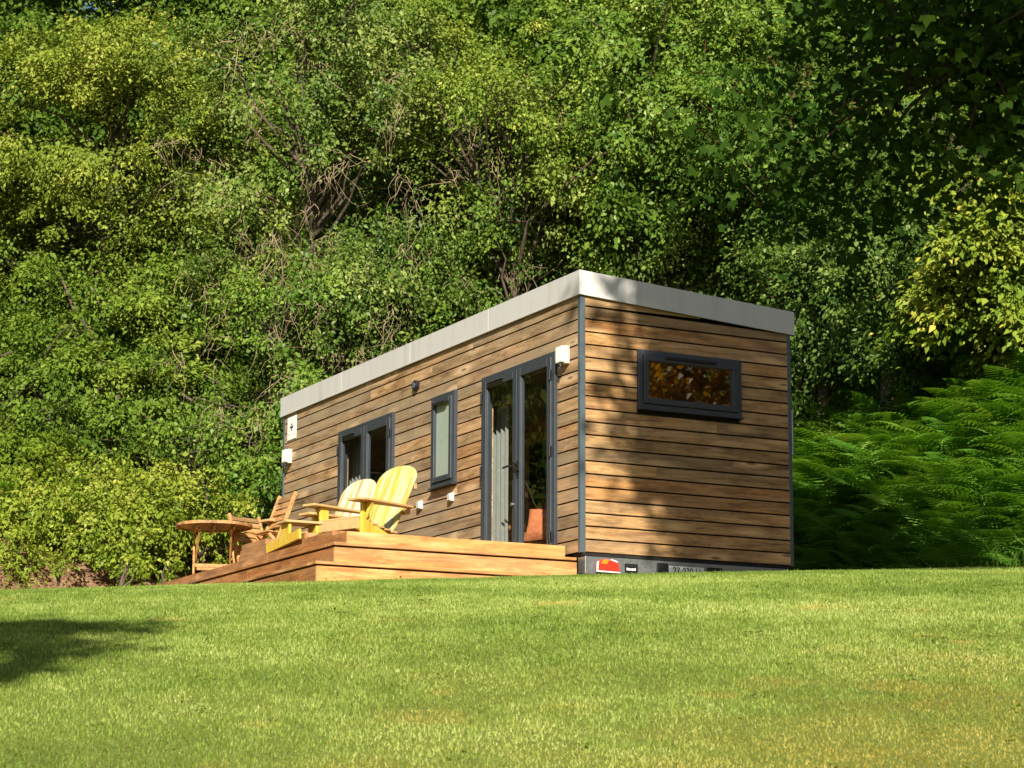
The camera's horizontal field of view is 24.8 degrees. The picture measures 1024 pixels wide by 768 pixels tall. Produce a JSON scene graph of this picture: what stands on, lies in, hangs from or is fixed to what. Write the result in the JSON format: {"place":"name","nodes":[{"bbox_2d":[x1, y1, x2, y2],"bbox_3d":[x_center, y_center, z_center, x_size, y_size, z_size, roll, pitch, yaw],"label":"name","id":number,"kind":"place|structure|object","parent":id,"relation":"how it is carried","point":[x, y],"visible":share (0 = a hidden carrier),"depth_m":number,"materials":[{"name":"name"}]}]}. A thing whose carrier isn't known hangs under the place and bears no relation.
{"place":"outdoors","nodes":[
{"label":"outdoors","id":0,"kind":"place"},
{"bbox_2d":[15,2,242,69],"label":"sky","id":1,"kind":"structure","parent":0,"point":[85,2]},
{"bbox_2d":[0,115,1023,767],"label":"ground","id":2,"kind":"structure","parent":0,"point":[90,577],"depth_m":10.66,"materials":[{"name":"green plant"}]},
{"bbox_2d":[0,498,62,588],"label":"shrub","id":3,"kind":"object","parent":2,"relation":"on","point":[31,550],"visible":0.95,"depth_m":31.46,"materials":[{"name":"green plant"}]},
{"bbox_2d":[0,417,75,490],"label":"bramble shrub","id":4,"kind":"object","parent":2,"relation":"on","point":[15,453],"visible":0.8,"depth_m":33.91,"materials":[{"name":"green plant"}]},
{"bbox_2d":[0,460,91,551],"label":"bramble shrub","id":5,"kind":"object","parent":2,"relation":"on","point":[6,501],"visible":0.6,"depth_m":32.30,"materials":[{"name":"green plant"}]},
{"bbox_2d":[44,532,89,585],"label":"weed plant","id":6,"kind":"object","parent":2,"relation":"on","point":[59,568],"visible":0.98,"depth_m":31.01,"materials":[{"name":"green plant"}]},
{"bbox_2d":[0,471,136,558],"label":"bramble shrub","id":7,"kind":"object","parent":2,"relation":"on","point":[60,527],"visible":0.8,"depth_m":31.93,"materials":[{"name":"green plant"}]},
{"bbox_2d":[0,0,146,154],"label":"young tree","id":8,"kind":"object","parent":2,"relation":"on","point":[18,28],"visible":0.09,"depth_m":46.53,"materials":[{"name":"green plant"}]},
{"bbox_2d":[0,376,148,485],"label":"hazel shrub","id":9,"kind":"object","parent":2,"relation":"on","point":[83,426],"visible":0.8,"depth_m":34.79,"materials":[{"name":"green plant"}]},
{"bbox_2d":[0,263,163,409],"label":"hazel tree","id":10,"kind":"object","parent":2,"relation":"on","point":[22,356],"visible":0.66,"depth_m":36.96,"materials":[{"name":"green plant"}]},
{"bbox_2d":[36,437,155,524],"bbox_3d":[-5.819,1.543,33.500,2.170,1.692,2.129,6,-12,-27],"label":"bramble shrub","id":11,"kind":"object","parent":2,"relation":"on","point":[77,472],"visible":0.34,"depth_m":33.57,"materials":[{"name":"green plant"}]},
{"bbox_2d":[0,529,228,588],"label":"leaf litter","id":12,"kind":"object","parent":2,"relation":"on","point":[80,573],"visible":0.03,"depth_m":31.96,"materials":[{"name":"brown plant"}]},
{"bbox_2d":[79,498,165,585],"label":"trailing plant","id":13,"kind":"object","parent":2,"relation":"on","point":[102,562],"visible":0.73,"depth_m":31.52,"materials":[{"name":"green plant"}]},
{"bbox_2d":[45,462,203,585],"bbox_3d":[-5.210,2.042,32.298,2.196,1.944,2.300,-4,-12,21],"label":"bramble shrub","id":14,"kind":"object","parent":2,"relation":"on","point":[139,512],"visible":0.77,"depth_m":31.98,"materials":[{"name":"green plant"}]},
{"bbox_2d":[0,212,267,384],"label":"hornbeam tree","id":15,"kind":"object","parent":2,"relation":"on","point":[121,301],"visible":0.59,"depth_m":38.28,"materials":[{"name":"green plant"}]},
{"bbox_2d":[116,553,159,586],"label":"weed plant","id":16,"kind":"object","parent":2,"relation":"on","point":[129,568],"visible":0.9,"depth_m":30.94,"materials":[{"name":"green plant"}]},
{"bbox_2d":[0,252,281,467],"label":"hazel tree","id":17,"kind":"object","parent":2,"relation":"on","point":[151,390],"visible":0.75,"depth_m":36.52,"materials":[{"name":"green plant"}]},
{"bbox_2d":[82,449,218,559],"bbox_3d":[-4.987,1.774,33.136,1.676,1.714,2.099,-2,-11,11],"label":"bramble shrub","id":18,"kind":"object","parent":2,"relation":"on","point":[167,465],"visible":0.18,"depth_m":32.94,"materials":[{"name":"green plant"}]},
{"bbox_2d":[0,0,326,300],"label":"beech tree","id":19,"kind":"object","parent":2,"relation":"on","point":[26,197],"visible":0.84,"depth_m":38.96,"materials":[{"name":"green plant"}]},
{"bbox_2d":[157,550,187,583],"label":"weed plant","id":20,"kind":"object","parent":2,"relation":"on","point":[175,560],"visible":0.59,"depth_m":30.96,"materials":[{"name":"green plant"}]},
{"bbox_2d":[14,113,371,410],"bbox_3d":[-5.329,-1.962,39.518,6.080,5.819,5.337,6,-12,-27],"label":"hornbeam tree","id":21,"kind":"object","parent":2,"relation":"on","point":[158,265],"visible":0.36,"depth_m":38.94,"materials":[{"name":"green plant"}]},
{"bbox_2d":[134,462,269,574],"bbox_3d":[-4.229,2.168,32.520,2.219,2.094,2.031,6,-12,-27],"label":"bramble shrub","id":22,"kind":"object","parent":2,"relation":"on","point":[209,548],"visible":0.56,"depth_m":32.27,"materials":[{"name":"green plant"}]},
{"bbox_2d":[177,435,282,543],"bbox_3d":[-3.562,1.929,33.005,1.840,2.426,2.476,8,-14,-36],"label":"fern shrub","id":23,"kind":"object","parent":2,"relation":"on","point":[260,477],"visible":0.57,"depth_m":32.80,"materials":[{"name":"green plant"}]},
{"bbox_2d":[135,206,375,488],"bbox_3d":[-3.732,-0.382,35.544,3.878,4.699,4.104,6,-12,-27],"label":"twiggy shrub","id":24,"kind":"object","parent":2,"relation":"on","point":[226,434],"visible":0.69,"depth_m":34.89,"materials":[{"name":"green plant"}]},
{"bbox_2d":[133,0,495,370],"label":"ivy tree","id":25,"kind":"object","parent":2,"relation":"on","point":[317,151],"visible":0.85,"depth_m":36.47,"materials":[{"name":"green plant"}]},
{"bbox_2d":[226,210,447,411],"bbox_3d":[-2.520,-0.050,35.627,3.406,5.167,2.961,6,-12,-27],"label":"elder shrub","id":26,"kind":"object","parent":2,"relation":"on","point":[341,346],"visible":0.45,"depth_m":35.45,"materials":[{"name":"green plant"}]},
{"bbox_2d":[157,530,576,585],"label":"deck","id":27,"kind":"structure","parent":2,"relation":"on","point":[337,555],"depth_m":22.34,"materials":[{"name":"brown wood"}]},
{"bbox_2d":[176,520,252,574],"bbox_3d":[-3.348,1.882,26.138,0.859,0.610,0.859,2,-11,-11],"label":"round table","id":28,"kind":"object","parent":27,"relation":"on","point":[215,526],"visible":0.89,"depth_m":26.06,"materials":[{"name":"brown wood"}]},
{"bbox_2d":[224,513,262,562],"bbox_3d":[-3.023,1.877,26.577,0.462,0.788,0.462,-10,-15,44],"label":"folding chair","id":29,"kind":"object","parent":27,"relation":"on","point":[248,535],"visible":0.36,"depth_m":26.56,"materials":[{"name":"brown wood"}]},
{"bbox_2d":[254,491,297,540],"bbox_3d":[-2.579,1.677,25.919,0.551,0.938,0.440,7,-13,-30],"label":"folding chair","id":30,"kind":"object","parent":27,"relation":"on","point":[268,532],"visible":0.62,"depth_m":25.92,"materials":[{"name":"brown wood"}]},
{"bbox_2d":[266,519,323,553],"bbox_3d":[-2.095,1.536,23.740,0.618,0.370,1.133,6,-12,-27],"label":"footstool","id":31,"kind":"object","parent":27,"relation":"on","point":[288,536],"visible":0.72,"depth_m":24.00,"materials":[{"name":"yellow paint"}]},
{"bbox_2d":[259,479,376,533],"bbox_3d":[-2.067,1.595,26.147,1.210,1.166,0.986,10,-14,-40],"label":"adirondack chair","id":32,"kind":"object","parent":27,"relation":"on","point":[363,488],"visible":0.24,"depth_m":26.43,"materials":[{"name":"yellow paint"}]},
{"bbox_2d":[303,465,416,533],"bbox_3d":[-1.502,1.347,24.629,0.915,1.082,1.123,-10,-15,42],"label":"adirondack chair","id":33,"kind":"object","parent":27,"relation":"on","point":[382,510],"visible":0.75,"depth_m":24.65,"materials":[{"name":"yellow paint"}]},
{"bbox_2d":[257,85,533,377],"bbox_3d":[-2.134,-1.591,38.561,4.050,6.387,5.431,6,-12,-27],"label":"ivy tree","id":34,"kind":"object","parent":2,"relation":"on","point":[437,252],"visible":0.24,"depth_m":37.54,"materials":[{"name":"green plant"}]},
{"bbox_2d":[285,0,567,324],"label":"hornbeam tree","id":35,"kind":"object","parent":2,"relation":"on","point":[433,6],"visible":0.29,"depth_m":42.07,"materials":[{"name":"green plant"}]},
{"bbox_2d":[356,114,547,320],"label":"yew tree","id":36,"kind":"object","parent":2,"relation":"on","point":[436,190],"visible":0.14,"depth_m":38.30,"materials":[{"name":"green plant"}]},
{"bbox_2d":[346,171,608,345],"bbox_3d":[-0.518,-0.531,37.937,4.515,6.195,3.988,-1,-11,8],"label":"holly tree","id":37,"kind":"object","parent":2,"relation":"on","point":[491,282],"visible":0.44,"depth_m":37.14,"materials":[{"name":"green plant"}]},
{"bbox_2d":[285,6,697,300],"bbox_3d":[-0.233,-1.271,36.469,5.670,8.428,4.548,-5,-12,24],"label":"spreading tree","id":38,"kind":"object","parent":2,"relation":"on","point":[530,116],"visible":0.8,"depth_m":36.55,"materials":[{"name":"green plant"}]},
{"bbox_2d":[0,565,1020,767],"bbox_3d":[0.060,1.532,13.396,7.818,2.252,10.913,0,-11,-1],"label":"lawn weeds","id":39,"kind":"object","parent":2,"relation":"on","point":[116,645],"visible":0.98,"depth_m":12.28,"materials":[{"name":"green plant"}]},
{"bbox_2d":[0,341,1023,583],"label":"bracken","id":40,"kind":"object","parent":2,"relation":"on","point":[969,418],"visible":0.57,"depth_m":27.43,"materials":[{"name":"green plant"}]},
{"bbox_2d":[0,0,1023,328],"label":"wood","id":41,"kind":"object","parent":2,"relation":"on","point":[498,18],"visible":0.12,"depth_m":45.62,"materials":[{"name":"green plant"}]},
{"bbox_2d":[493,117,635,279],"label":"yew tree","id":42,"kind":"object","parent":2,"relation":"on","point":[566,169],"visible":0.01,"depth_m":39.55,"materials":[{"name":"green plant"}]},
{"bbox_2d":[449,87,749,299],"bbox_3d":[1.452,-1.259,37.068,4.886,6.620,3.517,-1,-11,5],"label":"ivy tree","id":43,"kind":"object","parent":2,"relation":"on","point":[650,263],"visible":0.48,"depth_m":36.55,"materials":[{"name":"green plant"}]},
{"bbox_2d":[517,0,827,300],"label":"ash tree","id":44,"kind":"object","parent":2,"relation":"on","point":[656,18],"visible":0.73,"depth_m":35.91,"materials":[{"name":"green plant"}]},
{"bbox_2d":[637,130,872,332],"bbox_3d":[4.130,-1.524,37.112,3.956,4.911,4.208,6,-12,-27],"label":"ivy tree","id":45,"kind":"object","parent":2,"relation":"on","point":[711,254],"visible":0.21,"depth_m":36.68,"materials":[{"name":"green plant"}]},
{"bbox_2d":[557,0,969,426],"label":"oak tree","id":46,"kind":"object","parent":2,"relation":"on","point":[752,80],"visible":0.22,"depth_m":34.55,"materials":[{"name":"green plant"}]},
{"bbox_2d":[699,207,904,443],"bbox_3d":[4.304,-0.706,33.106,2.892,3.633,3.326,10,-15,-41],"label":"ivy shrub","id":47,"kind":"object","parent":2,"relation":"on","point":[811,326],"visible":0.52,"depth_m":32.90,"materials":[{"name":"green plant"}]},
{"bbox_2d":[600,0,1023,289],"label":"sycamore tree","id":48,"kind":"object","parent":2,"relation":"on","point":[966,62],"visible":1,"depth_m":16.00,"materials":[{"name":"green plant"}]},
{"bbox_2d":[707,147,940,409],"bbox_3d":[4.878,-1.603,34.439,3.560,4.279,4.072,1,-11,-3],"label":"yew tree","id":49,"kind":"object","parent":2,"relation":"on","point":[771,213],"visible":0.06,"depth_m":34.38,"materials":[{"name":"green plant"}]},
{"bbox_2d":[767,86,1011,441],"bbox_3d":[4.965,-1.488,31.057,3.702,4.792,4.152,6,-12,-27],"label":"ivy tree","id":50,"kind":"object","parent":2,"relation":"on","point":[882,281],"visible":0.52,"depth_m":30.50,"materials":[{"name":"green plant"}]},
{"bbox_2d":[763,25,1023,235],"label":"sycamore tree","id":51,"kind":"object","parent":2,"relation":"on","point":[962,108],"visible":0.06,"depth_m":33.75,"materials":[{"name":"green plant"}]},
{"bbox_2d":[845,158,1023,382],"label":"chestnut tree","id":52,"kind":"object","parent":2,"relation":"on","point":[989,264],"visible":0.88,"depth_m":28.52,"materials":[{"name":"green plant"}]},
{"bbox_2d":[3,459,1023,588],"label":"long grass","id":53,"kind":"structure","parent":0,"point":[1014,557],"depth_m":23.83,"materials":[{"name":"green plant"}]},
{"bbox_2d":[280,270,794,574],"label":"tiny house","id":54,"kind":"structure","parent":0,"point":[650,428],"depth_m":23.95,"materials":[{"name":"brown wood"}]},
{"bbox_2d":[348,436,360,531],"bbox_3d":[-1.959,1.605,28.671,0.068,2.150,0.530,6,-12,-27],"label":"curtain","id":55,"kind":"object","parent":54,"relation":"hanging from","point":[354,461],"visible":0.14,"depth_m":28.73,"materials":[{"name":"grey fabric"}]},
{"bbox_2d":[335,412,396,511],"bbox_3d":[-1.753,1.484,27.616,0.198,2.090,1.600,6,-12,-27],"label":"door","id":56,"kind":"structure","parent":54,"relation":"in","point":[364,430],"depth_m":27.68,"materials":[{"name":"grey metal"}]},
{"bbox_2d":[370,469,385,476],"bbox_3d":[-2.069,1.599,30.489,0.900,1.050,0.100,6,-12,-27],"label":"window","id":57,"kind":"structure","parent":54,"relation":"in","point":[378,471],"depth_m":30.69,"materials":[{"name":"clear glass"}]},
{"bbox_2d":[427,389,459,490],"bbox_3d":[-0.743,0.626,25.836,0.163,1.048,0.610,6,-12,-27],"label":"window","id":58,"kind":"structure","parent":54,"relation":"in","point":[444,407],"depth_m":25.80,"materials":[{"name":"grey metal"}]},
{"bbox_2d":[492,382,508,541],"bbox_3d":[-0.155,0.952,25.247,0.068,2.150,0.520,6,-12,-27],"label":"curtain","id":59,"kind":"object","parent":54,"relation":"hanging from","point":[500,451],"visible":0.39,"depth_m":25.17,"materials":[{"name":"grey fabric"}]},
{"bbox_2d":[480,351,559,544],"bbox_3d":[0.056,0.828,24.182,0.198,2.090,1.653,6,-12,-27],"label":"door","id":60,"kind":"structure","parent":54,"relation":"in","point":[517,373],"depth_m":24.12,"materials":[{"name":"grey metal"}]},
{"bbox_2d":[508,497,546,543],"bbox_3d":[0.477,1.609,25.651,0.720,1.064,0.911,-7,-13,32],"label":"shell chair","id":61,"kind":"object","parent":54,"relation":"on","point":[544,505],"visible":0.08,"depth_m":25.38,"materials":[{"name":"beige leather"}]},
{"bbox_2d":[524,509,545,540],"bbox_3d":[0.343,1.515,25.173,0.400,0.400,0.170,-5,-34,24],"label":"cushion","id":62,"kind":"object","parent":61,"relation":"on","point":[536,528],"visible":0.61,"depth_m":25.11,"materials":[{"name":"fabric"}]},
{"bbox_2d":[635,349,744,419],"bbox_3d":[1.804,0.012,23.751,1.241,0.620,0.145,6,-12,-27],"label":"window","id":63,"kind":"structure","parent":54,"relation":"in","point":[675,383],"depth_m":23.71,"materials":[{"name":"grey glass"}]}
]}

